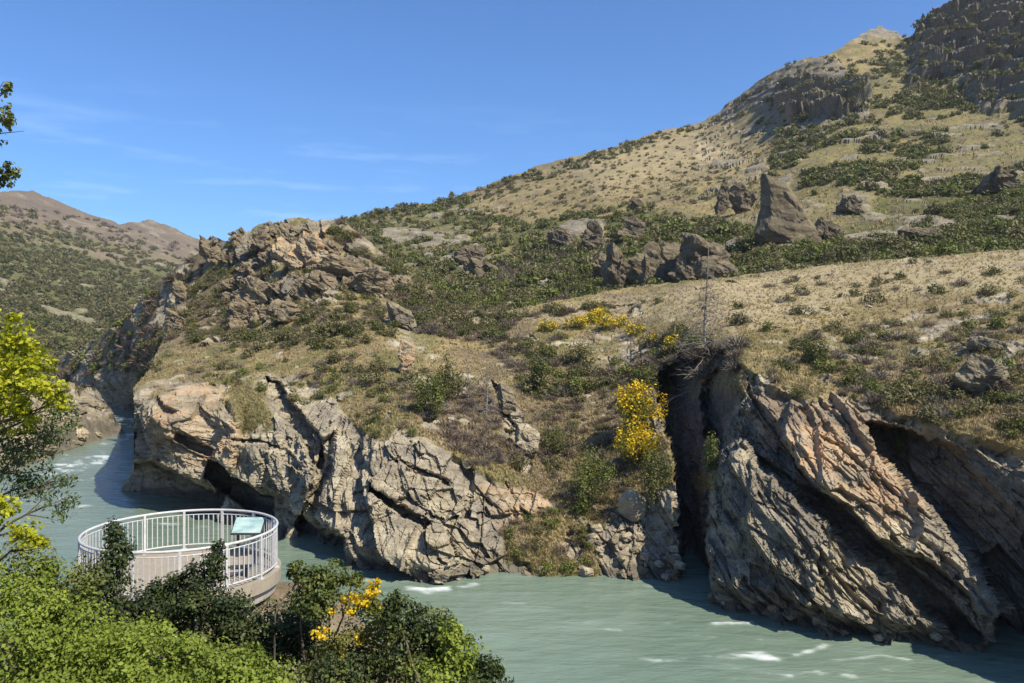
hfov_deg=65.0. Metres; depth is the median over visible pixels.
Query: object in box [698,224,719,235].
shrub
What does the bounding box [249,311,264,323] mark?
rock outcrop
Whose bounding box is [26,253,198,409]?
gorge slope
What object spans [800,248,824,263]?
shrub
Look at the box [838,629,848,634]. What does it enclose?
boulder
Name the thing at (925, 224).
shrub
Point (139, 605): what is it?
bush
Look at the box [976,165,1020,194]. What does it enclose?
rock outcrop
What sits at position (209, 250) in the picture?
rock outcrop
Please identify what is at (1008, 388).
twiggy shrub
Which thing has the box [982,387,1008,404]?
shrub
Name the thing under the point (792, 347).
bush
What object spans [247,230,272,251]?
rock outcrop
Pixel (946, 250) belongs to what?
shrub
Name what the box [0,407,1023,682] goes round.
river
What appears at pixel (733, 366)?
twiggy shrub
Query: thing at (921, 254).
shrub
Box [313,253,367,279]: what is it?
rock outcrop
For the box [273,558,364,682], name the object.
bush
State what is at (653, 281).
shrub
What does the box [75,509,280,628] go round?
viewing platform
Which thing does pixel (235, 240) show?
rock outcrop
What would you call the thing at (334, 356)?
bush
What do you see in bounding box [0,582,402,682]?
bank
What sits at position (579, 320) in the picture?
broom bush
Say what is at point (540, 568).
boulder
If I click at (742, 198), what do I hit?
rock outcrop
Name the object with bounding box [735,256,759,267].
shrub
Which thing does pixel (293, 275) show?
rock outcrop
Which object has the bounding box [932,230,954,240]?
shrub
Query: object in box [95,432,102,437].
boulder
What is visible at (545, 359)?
twiggy shrub
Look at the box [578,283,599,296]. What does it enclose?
shrub
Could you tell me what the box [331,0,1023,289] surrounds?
hill
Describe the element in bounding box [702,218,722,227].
shrub
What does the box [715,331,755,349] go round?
twiggy shrub
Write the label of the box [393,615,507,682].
bush
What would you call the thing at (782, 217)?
rock outcrop
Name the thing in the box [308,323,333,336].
shrub
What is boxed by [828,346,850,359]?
twiggy shrub
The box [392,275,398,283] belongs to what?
rock outcrop
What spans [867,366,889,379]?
twiggy shrub
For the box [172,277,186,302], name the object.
rock outcrop
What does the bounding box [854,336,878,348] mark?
twiggy shrub
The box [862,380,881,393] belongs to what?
bush
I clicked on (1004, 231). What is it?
shrub
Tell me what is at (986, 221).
shrub
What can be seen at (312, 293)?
rock outcrop
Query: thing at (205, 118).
sky
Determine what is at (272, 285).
rock outcrop
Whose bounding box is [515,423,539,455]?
boulder
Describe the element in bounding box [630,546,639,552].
boulder
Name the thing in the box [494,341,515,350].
twiggy shrub
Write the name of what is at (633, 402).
broom bush
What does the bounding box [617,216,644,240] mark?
rock outcrop
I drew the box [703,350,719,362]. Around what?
twiggy shrub
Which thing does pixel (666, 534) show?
boulder
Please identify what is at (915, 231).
rock outcrop
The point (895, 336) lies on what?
twiggy shrub
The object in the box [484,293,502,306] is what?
shrub
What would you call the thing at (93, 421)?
bank spit
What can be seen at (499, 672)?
bush
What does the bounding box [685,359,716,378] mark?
twiggy shrub
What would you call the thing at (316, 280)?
rock outcrop
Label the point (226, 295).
rock outcrop
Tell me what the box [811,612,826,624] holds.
boulder
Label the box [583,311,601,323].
broom bush
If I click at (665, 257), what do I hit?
rock outcrop
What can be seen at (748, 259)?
shrub
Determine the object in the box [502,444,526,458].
twiggy shrub
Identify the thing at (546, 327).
broom bush
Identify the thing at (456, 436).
dry scrub
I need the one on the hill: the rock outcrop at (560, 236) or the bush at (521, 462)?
the rock outcrop at (560, 236)
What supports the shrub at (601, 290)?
on the hill
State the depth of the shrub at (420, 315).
100.04 m
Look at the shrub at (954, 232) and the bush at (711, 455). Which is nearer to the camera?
the bush at (711, 455)
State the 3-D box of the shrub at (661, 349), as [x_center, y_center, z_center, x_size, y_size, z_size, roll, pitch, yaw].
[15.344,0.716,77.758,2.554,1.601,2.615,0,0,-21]
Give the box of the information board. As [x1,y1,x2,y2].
[230,517,266,556]
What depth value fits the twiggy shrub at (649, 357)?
77.85 m
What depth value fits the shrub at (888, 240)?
127.65 m
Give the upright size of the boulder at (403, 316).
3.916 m
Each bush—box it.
[0,529,108,642]
[0,552,177,682]
[70,515,175,640]
[80,620,306,682]
[145,538,261,662]
[205,594,338,682]
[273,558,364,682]
[294,588,455,682]
[311,577,406,682]
[325,348,344,362]
[365,355,391,374]
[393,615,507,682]
[408,366,447,418]
[430,352,471,401]
[440,650,513,682]
[510,452,530,470]
[527,353,547,390]
[537,320,560,331]
[539,424,568,453]
[562,315,588,329]
[566,340,593,363]
[569,440,617,517]
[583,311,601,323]
[589,306,611,317]
[593,312,628,331]
[611,420,660,468]
[614,378,668,431]
[623,321,646,336]
[629,360,661,390]
[640,446,673,508]
[644,332,660,343]
[664,334,679,350]
[701,431,719,475]
[788,334,807,351]
[795,335,834,362]
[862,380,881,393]
[891,432,906,454]
[918,377,950,397]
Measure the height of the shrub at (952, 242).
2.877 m
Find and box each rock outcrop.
[165,308,184,333]
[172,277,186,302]
[199,235,221,263]
[214,251,228,262]
[220,277,238,290]
[221,291,233,301]
[225,298,258,324]
[228,234,243,246]
[229,294,240,303]
[231,279,239,285]
[235,226,245,235]
[239,276,274,305]
[240,261,254,272]
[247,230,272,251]
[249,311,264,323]
[255,304,267,316]
[257,252,271,262]
[259,240,274,253]
[259,299,304,322]
[262,226,276,236]
[267,281,281,288]
[269,228,277,234]
[270,237,303,269]
[272,288,280,293]
[277,223,314,244]
[288,272,302,278]
[292,282,309,300]
[295,231,327,267]
[299,270,338,292]
[306,289,318,294]
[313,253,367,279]
[324,241,340,254]
[340,276,354,290]
[348,267,394,294]
[391,275,408,285]
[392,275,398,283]
[451,244,486,264]
[463,257,497,276]
[538,278,554,290]
[547,226,573,246]
[581,219,604,250]
[592,253,606,277]
[601,242,627,289]
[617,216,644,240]
[624,241,680,283]
[629,196,642,210]
[638,254,655,285]
[668,232,733,282]
[693,255,740,279]
[714,175,730,214]
[728,181,757,213]
[754,173,821,244]
[814,217,844,241]
[835,195,865,214]
[896,227,945,241]
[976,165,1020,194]
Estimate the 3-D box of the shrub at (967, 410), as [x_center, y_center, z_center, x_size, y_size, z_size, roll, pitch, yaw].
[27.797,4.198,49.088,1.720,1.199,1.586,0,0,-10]
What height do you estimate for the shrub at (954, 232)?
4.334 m
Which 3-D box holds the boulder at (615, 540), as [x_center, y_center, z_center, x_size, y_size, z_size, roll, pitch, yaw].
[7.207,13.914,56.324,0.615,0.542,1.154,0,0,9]
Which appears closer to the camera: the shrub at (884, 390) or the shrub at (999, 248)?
the shrub at (884, 390)
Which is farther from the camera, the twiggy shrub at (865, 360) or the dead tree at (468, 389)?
the dead tree at (468, 389)
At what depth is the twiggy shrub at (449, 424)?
65.81 m
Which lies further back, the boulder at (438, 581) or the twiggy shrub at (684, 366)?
the twiggy shrub at (684, 366)
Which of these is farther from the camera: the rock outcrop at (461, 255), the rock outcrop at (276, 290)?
the rock outcrop at (461, 255)
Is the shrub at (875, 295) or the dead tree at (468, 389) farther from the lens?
the shrub at (875, 295)
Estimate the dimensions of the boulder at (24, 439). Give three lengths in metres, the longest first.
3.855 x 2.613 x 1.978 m
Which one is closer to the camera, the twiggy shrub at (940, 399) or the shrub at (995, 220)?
the twiggy shrub at (940, 399)
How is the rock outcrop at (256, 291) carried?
on the bank terrain at (836, 509)
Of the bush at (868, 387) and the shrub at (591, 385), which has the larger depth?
the shrub at (591, 385)
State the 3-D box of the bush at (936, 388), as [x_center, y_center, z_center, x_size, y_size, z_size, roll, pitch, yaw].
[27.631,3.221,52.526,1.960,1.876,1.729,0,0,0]
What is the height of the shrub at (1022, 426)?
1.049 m
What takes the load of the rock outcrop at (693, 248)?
on the hill
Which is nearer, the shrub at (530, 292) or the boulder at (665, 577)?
the boulder at (665, 577)
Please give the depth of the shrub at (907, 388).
53.23 m
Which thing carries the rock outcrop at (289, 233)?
on the bank terrain at (836, 509)
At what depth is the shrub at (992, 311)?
71.22 m
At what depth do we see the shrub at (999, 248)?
115.86 m
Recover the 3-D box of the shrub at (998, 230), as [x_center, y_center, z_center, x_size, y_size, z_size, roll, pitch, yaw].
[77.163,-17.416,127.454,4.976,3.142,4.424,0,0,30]
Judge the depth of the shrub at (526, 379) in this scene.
79.49 m
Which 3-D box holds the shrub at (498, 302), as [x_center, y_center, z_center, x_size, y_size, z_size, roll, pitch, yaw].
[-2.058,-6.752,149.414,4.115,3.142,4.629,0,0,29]
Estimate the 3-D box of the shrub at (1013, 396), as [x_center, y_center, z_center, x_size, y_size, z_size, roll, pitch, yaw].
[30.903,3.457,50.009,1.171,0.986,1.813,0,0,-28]
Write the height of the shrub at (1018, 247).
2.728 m
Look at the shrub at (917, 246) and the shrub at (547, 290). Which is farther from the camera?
the shrub at (547, 290)
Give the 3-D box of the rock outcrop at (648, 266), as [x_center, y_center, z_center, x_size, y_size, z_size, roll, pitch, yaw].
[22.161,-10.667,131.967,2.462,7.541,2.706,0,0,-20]
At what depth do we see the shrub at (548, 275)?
164.56 m
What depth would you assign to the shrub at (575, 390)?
77.11 m
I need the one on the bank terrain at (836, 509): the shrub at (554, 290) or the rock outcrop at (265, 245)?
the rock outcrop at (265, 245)
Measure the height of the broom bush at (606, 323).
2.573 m
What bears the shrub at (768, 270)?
on the hill
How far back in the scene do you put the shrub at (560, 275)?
155.81 m
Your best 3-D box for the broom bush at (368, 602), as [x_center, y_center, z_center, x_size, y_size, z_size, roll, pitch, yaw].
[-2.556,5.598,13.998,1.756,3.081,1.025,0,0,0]
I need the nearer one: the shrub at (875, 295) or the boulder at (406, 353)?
the boulder at (406, 353)
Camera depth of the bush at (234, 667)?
11.71 m
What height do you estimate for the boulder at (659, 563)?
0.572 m
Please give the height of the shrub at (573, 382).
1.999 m
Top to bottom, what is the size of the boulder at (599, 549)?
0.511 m
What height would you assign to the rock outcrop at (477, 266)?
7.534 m
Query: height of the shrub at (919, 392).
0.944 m
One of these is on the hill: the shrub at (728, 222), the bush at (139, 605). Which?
the shrub at (728, 222)
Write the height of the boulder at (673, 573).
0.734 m
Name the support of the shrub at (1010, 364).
on the bank terrain at (836, 509)
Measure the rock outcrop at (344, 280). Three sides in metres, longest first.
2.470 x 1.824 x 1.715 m
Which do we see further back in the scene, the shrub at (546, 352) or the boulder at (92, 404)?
the boulder at (92, 404)
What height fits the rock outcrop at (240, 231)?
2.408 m
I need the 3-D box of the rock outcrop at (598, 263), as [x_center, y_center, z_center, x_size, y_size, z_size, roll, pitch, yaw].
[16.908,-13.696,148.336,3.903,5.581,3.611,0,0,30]
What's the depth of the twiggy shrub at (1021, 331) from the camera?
64.48 m
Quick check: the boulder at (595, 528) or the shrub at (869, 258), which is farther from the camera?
the shrub at (869, 258)
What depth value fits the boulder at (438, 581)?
52.72 m
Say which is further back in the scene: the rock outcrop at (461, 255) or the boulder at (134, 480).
the rock outcrop at (461, 255)
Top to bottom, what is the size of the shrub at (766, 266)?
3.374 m
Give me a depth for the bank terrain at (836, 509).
58.42 m
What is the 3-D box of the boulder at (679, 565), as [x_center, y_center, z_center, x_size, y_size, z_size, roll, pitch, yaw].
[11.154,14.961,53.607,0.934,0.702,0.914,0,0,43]
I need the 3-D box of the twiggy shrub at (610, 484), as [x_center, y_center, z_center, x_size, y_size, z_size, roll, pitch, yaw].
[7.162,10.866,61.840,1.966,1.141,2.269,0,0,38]
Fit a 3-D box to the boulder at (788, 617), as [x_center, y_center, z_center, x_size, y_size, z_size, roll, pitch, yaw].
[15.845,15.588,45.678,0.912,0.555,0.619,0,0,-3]
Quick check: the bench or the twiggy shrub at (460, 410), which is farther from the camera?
the twiggy shrub at (460, 410)
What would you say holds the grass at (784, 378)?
on the bank terrain at (836, 509)
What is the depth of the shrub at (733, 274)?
120.34 m
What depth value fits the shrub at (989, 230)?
127.23 m
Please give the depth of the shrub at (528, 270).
174.55 m
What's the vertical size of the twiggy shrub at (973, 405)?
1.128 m
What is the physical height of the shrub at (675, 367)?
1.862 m
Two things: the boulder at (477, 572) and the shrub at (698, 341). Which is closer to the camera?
the boulder at (477, 572)
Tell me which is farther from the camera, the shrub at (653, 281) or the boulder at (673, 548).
the shrub at (653, 281)
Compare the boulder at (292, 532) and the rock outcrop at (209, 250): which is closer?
the boulder at (292, 532)
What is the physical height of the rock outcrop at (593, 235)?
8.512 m
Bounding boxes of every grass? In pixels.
[132,218,1023,575]
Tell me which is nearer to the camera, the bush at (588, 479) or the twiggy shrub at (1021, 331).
the bush at (588, 479)
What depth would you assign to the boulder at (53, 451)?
111.34 m
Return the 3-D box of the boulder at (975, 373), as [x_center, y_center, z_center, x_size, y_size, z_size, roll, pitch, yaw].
[30.514,2.140,52.429,3.441,2.815,2.894,0,0,23]
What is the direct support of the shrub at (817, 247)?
on the hill
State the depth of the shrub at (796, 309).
81.62 m
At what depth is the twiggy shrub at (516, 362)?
85.06 m
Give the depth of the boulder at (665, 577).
53.60 m
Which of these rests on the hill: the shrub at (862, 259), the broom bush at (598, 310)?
the shrub at (862, 259)
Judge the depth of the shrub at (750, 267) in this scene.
127.71 m
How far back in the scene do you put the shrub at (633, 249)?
163.21 m
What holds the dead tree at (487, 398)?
on the bank terrain at (836, 509)
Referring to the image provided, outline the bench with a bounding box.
[219,564,250,575]
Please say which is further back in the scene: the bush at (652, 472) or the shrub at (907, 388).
the bush at (652, 472)
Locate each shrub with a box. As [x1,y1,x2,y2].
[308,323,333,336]
[320,316,338,334]
[412,309,427,319]
[417,319,441,332]
[419,324,438,332]
[429,402,453,414]
[433,318,458,327]
[434,282,456,291]
[434,418,456,427]
[449,307,464,321]
[452,403,474,412]
[463,437,484,448]
[468,433,487,442]
[474,435,503,452]
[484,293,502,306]
[490,298,508,306]
[492,299,508,307]
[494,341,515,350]
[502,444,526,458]
[505,357,525,367]
[510,295,530,307]
[515,289,538,301]
[518,373,532,384]
[522,297,540,306]
[522,377,550,395]
[525,263,541,275]
[533,354,549,362]
[536,284,557,297]
[536,343,557,359]
[537,284,562,299]
[539,268,558,279]
[544,379,562,389]
[551,382,571,396]
[554,272,566,282]
[554,279,571,293]
[563,377,588,393]
[563,383,582,395]
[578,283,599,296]
[582,375,607,392]
[591,286,609,293]
[593,478,613,489]
[613,362,630,377]
[621,244,639,255]
[630,279,642,286]
[645,276,664,284]
[645,353,665,362]
[653,328,666,341]
[656,341,684,355]
[656,373,666,387]
[657,355,684,370]
[661,327,682,341]
[673,356,694,369]
[674,335,696,350]
[680,347,706,359]
[683,331,708,349]
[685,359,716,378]
[691,357,706,365]
[697,354,717,368]
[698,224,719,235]
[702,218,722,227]
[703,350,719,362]
[709,341,721,354]
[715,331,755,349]
[716,218,739,234]
[720,354,748,372]
[722,311,752,325]
[726,267,752,277]
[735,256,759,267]
[737,236,758,250]
[740,237,759,251]
[740,256,759,264]
[741,261,757,272]
[755,263,780,273]
[757,256,787,271]
[768,350,796,362]
[775,261,799,269]
[783,244,801,253]
[786,302,818,314]
[790,236,819,247]
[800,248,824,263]
[805,239,834,257]
[810,358,840,372]
[822,249,848,262]
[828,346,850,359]
[830,243,851,257]
[839,368,865,387]
[840,239,860,249]
[842,383,866,393]
[844,330,869,344]
[847,252,875,262]
[849,353,877,364]
[852,253,875,262]
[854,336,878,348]
[857,389,884,404]
[858,235,879,253]
[860,288,889,304]
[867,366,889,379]
[867,386,889,399]
[871,248,896,259]
[873,385,898,396]
[875,231,911,246]
[879,326,908,340]
[881,386,920,406]
[883,249,910,258]
[892,378,927,395]
[895,238,926,255]
[896,371,928,391]
[903,351,928,367]
[904,232,921,242]
[906,217,933,228]
[908,244,943,257]
[911,388,931,398]
[914,403,940,421]
[915,252,934,257]
[921,400,953,421]
[922,391,946,403]
[927,224,959,243]
[927,242,953,254]
[927,373,952,385]
[928,358,958,370]
[929,243,956,255]
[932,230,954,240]
[940,222,961,230]
[940,387,970,401]
[942,247,959,255]
[945,230,974,242]
[945,372,954,383]
[948,245,966,252]
[950,222,970,232]
[950,241,972,248]
[957,400,985,418]
[958,244,977,250]
[959,400,985,413]
[965,248,983,253]
[965,397,996,414]
[966,227,988,239]
[971,235,995,245]
[977,220,996,232]
[977,225,998,236]
[982,235,1021,251]
[982,307,1012,316]
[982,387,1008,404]
[983,217,1006,228]
[983,222,1006,234]
[984,380,1017,394]
[986,242,1009,251]
[986,314,1015,328]
[988,218,1020,232]
[989,233,1005,239]
[991,389,1023,403]
[992,379,1023,389]
[993,355,1015,368]
[993,379,1015,388]
[996,411,1023,428]
[1000,223,1023,239]
[1004,218,1023,225]
[1005,224,1023,239]
[1006,241,1023,249]
[1006,387,1023,402]
[1007,368,1023,380]
[1008,325,1023,333]
[1011,420,1023,432]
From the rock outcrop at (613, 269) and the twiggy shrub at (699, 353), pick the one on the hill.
the rock outcrop at (613, 269)
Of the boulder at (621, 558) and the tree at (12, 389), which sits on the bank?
the tree at (12, 389)
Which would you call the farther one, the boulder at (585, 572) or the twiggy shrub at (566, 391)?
the twiggy shrub at (566, 391)
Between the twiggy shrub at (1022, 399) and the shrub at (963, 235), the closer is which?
the twiggy shrub at (1022, 399)
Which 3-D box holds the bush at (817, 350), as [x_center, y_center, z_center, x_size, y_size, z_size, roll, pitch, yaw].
[23.029,0.716,61.554,2.940,2.774,3.023,0,0,32]
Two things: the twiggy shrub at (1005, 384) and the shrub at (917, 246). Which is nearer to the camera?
the twiggy shrub at (1005, 384)
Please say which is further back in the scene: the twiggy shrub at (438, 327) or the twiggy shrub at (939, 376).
the twiggy shrub at (438, 327)
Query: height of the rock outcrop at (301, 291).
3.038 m
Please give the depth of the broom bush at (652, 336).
83.71 m
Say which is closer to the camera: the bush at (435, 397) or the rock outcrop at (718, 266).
the bush at (435, 397)
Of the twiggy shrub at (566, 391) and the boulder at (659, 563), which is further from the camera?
the twiggy shrub at (566, 391)
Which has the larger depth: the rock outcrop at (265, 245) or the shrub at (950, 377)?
the rock outcrop at (265, 245)
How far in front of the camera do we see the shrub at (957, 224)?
131.79 m
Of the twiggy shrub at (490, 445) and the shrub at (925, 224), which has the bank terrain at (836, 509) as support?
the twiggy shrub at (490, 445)
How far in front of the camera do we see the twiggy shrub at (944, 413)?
49.03 m
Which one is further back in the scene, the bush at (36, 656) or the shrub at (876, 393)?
the shrub at (876, 393)
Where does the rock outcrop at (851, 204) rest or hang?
on the hill
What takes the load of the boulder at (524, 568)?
on the bank terrain at (836, 509)
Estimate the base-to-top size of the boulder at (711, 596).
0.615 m
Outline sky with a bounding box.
[0,0,948,240]
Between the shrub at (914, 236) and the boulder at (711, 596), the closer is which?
the boulder at (711, 596)
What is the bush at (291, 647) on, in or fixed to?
on the bank
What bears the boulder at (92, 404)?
on the bank spit
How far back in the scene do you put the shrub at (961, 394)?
51.77 m
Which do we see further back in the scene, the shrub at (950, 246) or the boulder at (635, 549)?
the shrub at (950, 246)
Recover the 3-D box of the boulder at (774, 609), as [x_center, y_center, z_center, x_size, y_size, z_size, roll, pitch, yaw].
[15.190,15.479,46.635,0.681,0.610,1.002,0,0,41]
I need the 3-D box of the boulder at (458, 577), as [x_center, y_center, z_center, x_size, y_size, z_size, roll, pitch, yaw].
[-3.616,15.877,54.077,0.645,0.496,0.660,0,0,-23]
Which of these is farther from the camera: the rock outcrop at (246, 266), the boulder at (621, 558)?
the rock outcrop at (246, 266)
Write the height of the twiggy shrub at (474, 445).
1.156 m
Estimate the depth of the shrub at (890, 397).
51.91 m
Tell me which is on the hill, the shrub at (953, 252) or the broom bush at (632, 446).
the shrub at (953, 252)
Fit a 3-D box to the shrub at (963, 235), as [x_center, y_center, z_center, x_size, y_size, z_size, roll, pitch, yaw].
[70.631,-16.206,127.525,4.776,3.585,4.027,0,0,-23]
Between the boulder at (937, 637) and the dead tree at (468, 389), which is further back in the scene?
the dead tree at (468, 389)
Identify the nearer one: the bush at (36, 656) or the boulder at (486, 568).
the bush at (36, 656)
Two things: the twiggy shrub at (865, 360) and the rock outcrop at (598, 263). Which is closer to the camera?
the twiggy shrub at (865, 360)
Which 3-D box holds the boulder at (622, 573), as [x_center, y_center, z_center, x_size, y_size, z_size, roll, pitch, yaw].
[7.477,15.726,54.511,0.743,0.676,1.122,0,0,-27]
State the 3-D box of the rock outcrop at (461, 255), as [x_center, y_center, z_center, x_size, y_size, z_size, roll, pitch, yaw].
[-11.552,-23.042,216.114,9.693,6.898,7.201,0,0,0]
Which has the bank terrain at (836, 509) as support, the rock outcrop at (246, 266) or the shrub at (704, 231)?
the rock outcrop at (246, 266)
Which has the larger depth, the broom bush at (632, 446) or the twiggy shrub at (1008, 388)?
the broom bush at (632, 446)
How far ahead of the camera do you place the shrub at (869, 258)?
120.73 m
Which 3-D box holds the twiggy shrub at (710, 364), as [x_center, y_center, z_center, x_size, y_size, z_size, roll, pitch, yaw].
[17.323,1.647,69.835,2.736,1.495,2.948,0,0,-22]
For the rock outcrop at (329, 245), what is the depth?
122.35 m
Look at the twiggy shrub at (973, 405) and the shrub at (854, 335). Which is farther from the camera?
the shrub at (854, 335)
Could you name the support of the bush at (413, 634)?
on the bank
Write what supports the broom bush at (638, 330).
on the bank terrain at (836, 509)
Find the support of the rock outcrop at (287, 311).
on the bank terrain at (836, 509)
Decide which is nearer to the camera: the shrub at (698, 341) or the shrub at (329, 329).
the shrub at (698, 341)
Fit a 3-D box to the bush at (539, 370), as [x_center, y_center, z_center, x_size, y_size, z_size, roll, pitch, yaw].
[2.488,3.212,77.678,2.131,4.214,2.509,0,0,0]
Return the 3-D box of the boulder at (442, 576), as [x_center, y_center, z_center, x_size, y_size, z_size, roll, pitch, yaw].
[-4.559,15.405,52.825,1.200,0.563,0.639,0,0,9]
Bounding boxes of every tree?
[0,81,85,578]
[455,358,475,404]
[468,349,503,423]
[659,244,732,408]
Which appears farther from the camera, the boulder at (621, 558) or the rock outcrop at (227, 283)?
the rock outcrop at (227, 283)
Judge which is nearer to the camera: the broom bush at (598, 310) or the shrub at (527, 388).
the shrub at (527, 388)
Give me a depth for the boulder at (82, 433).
124.34 m
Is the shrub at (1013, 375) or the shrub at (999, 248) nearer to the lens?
the shrub at (1013, 375)
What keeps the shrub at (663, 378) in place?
on the bank terrain at (836, 509)
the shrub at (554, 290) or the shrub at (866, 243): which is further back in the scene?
the shrub at (554, 290)
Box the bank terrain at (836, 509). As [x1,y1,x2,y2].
[132,217,1023,652]
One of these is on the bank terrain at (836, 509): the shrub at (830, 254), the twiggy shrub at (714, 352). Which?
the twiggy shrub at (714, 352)
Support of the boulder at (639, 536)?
on the bank terrain at (836, 509)
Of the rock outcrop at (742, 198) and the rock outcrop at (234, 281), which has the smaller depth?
the rock outcrop at (234, 281)
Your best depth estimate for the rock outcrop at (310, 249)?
117.60 m
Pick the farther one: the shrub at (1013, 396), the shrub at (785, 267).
the shrub at (785, 267)
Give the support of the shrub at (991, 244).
on the hill
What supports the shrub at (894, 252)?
on the hill
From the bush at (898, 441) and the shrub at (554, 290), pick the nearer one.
the bush at (898, 441)
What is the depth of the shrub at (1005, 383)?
51.46 m
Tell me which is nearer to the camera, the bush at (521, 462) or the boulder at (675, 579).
the boulder at (675, 579)
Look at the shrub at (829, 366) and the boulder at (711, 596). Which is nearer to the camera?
the boulder at (711, 596)
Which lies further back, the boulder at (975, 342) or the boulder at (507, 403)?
the boulder at (507, 403)
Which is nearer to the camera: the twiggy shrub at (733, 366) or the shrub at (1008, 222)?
the twiggy shrub at (733, 366)
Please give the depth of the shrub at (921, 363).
60.06 m
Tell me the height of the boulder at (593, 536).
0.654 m
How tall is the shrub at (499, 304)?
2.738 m
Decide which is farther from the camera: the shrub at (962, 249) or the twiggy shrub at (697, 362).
the shrub at (962, 249)
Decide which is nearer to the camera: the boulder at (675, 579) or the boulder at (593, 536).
the boulder at (675, 579)
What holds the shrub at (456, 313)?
on the bank terrain at (836, 509)
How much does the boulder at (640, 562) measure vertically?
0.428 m
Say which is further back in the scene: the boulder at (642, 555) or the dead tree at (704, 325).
the dead tree at (704, 325)
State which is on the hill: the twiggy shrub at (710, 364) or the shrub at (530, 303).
the shrub at (530, 303)
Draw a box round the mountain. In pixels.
[0,190,199,343]
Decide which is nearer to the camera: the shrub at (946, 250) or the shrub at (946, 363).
the shrub at (946, 363)
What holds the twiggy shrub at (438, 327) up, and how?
on the bank terrain at (836, 509)
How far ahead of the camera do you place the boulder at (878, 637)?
42.62 m
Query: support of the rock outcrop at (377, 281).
on the bank terrain at (836, 509)
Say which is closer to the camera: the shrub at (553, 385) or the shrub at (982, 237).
the shrub at (553, 385)
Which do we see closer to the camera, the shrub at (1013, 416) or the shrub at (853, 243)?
the shrub at (1013, 416)
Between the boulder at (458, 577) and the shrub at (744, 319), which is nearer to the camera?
the boulder at (458, 577)
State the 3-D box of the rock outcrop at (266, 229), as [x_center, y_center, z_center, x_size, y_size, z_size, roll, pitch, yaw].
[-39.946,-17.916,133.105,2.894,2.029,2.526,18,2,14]
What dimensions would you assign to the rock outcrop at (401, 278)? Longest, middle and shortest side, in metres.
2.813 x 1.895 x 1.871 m
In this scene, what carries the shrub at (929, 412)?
on the bank terrain at (836, 509)
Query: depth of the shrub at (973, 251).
112.63 m
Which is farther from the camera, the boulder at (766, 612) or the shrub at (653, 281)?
the shrub at (653, 281)
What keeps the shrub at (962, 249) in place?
on the hill
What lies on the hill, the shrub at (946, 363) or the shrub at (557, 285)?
the shrub at (557, 285)
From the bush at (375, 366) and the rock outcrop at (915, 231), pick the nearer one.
the bush at (375, 366)
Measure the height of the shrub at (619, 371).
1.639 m
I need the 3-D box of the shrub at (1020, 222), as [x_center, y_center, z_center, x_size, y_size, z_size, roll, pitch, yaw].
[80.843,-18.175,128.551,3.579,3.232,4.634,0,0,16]
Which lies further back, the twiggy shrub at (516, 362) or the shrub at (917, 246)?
the shrub at (917, 246)
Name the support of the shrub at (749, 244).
on the hill
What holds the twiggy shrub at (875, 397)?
on the bank terrain at (836, 509)
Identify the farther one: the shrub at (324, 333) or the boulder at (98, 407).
the boulder at (98, 407)
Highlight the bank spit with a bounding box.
[0,368,125,475]
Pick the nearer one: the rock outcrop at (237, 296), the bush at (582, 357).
the bush at (582, 357)
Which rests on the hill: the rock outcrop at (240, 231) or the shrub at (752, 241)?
the shrub at (752, 241)
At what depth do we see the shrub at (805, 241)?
136.77 m
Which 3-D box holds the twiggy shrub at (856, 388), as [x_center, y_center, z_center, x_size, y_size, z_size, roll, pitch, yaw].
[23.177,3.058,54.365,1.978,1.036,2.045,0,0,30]
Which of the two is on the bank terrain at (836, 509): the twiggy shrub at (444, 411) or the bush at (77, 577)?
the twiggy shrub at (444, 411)
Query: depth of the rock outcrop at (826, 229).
142.08 m
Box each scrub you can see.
[0,4,1023,574]
[0,126,1023,565]
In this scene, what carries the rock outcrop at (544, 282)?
on the hill
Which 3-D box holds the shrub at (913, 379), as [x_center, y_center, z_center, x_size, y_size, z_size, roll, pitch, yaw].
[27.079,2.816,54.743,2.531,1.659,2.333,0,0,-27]
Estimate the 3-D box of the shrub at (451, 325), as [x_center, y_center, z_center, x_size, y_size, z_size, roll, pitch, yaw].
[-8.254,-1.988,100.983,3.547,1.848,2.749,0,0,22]
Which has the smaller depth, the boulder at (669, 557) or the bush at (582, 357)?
the boulder at (669, 557)
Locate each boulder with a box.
[10,435,31,442]
[40,444,58,455]
[72,406,88,414]
[76,427,88,439]
[79,400,97,407]
[82,404,102,409]
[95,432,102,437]
[121,463,143,490]
[285,526,298,537]
[386,300,416,331]
[397,338,415,374]
[433,578,443,583]
[434,571,450,580]
[454,575,462,580]
[472,570,483,575]
[482,564,489,572]
[497,381,517,414]
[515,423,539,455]
[521,566,529,572]
[522,571,531,575]
[535,566,544,572]
[578,567,594,576]
[585,533,599,539]
[587,539,602,545]
[590,524,602,532]
[595,546,604,552]
[606,459,616,469]
[611,536,618,543]
[616,569,626,578]
[617,556,625,560]
[618,489,647,521]
[620,532,633,541]
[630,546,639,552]
[631,531,647,540]
[637,559,643,565]
[638,566,647,574]
[639,552,650,559]
[653,560,664,567]
[661,574,669,580]
[662,531,669,538]
[663,554,678,563]
[665,568,678,578]
[669,545,678,552]
[670,578,679,581]
[673,560,685,569]
[708,592,719,602]
[762,608,778,618]
[767,604,780,612]
[782,612,795,619]
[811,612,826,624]
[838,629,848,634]
[873,634,885,641]
[929,632,943,641]
[951,353,1009,393]
[966,336,1011,351]
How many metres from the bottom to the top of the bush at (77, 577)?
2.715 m
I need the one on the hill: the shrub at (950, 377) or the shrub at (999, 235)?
the shrub at (999, 235)

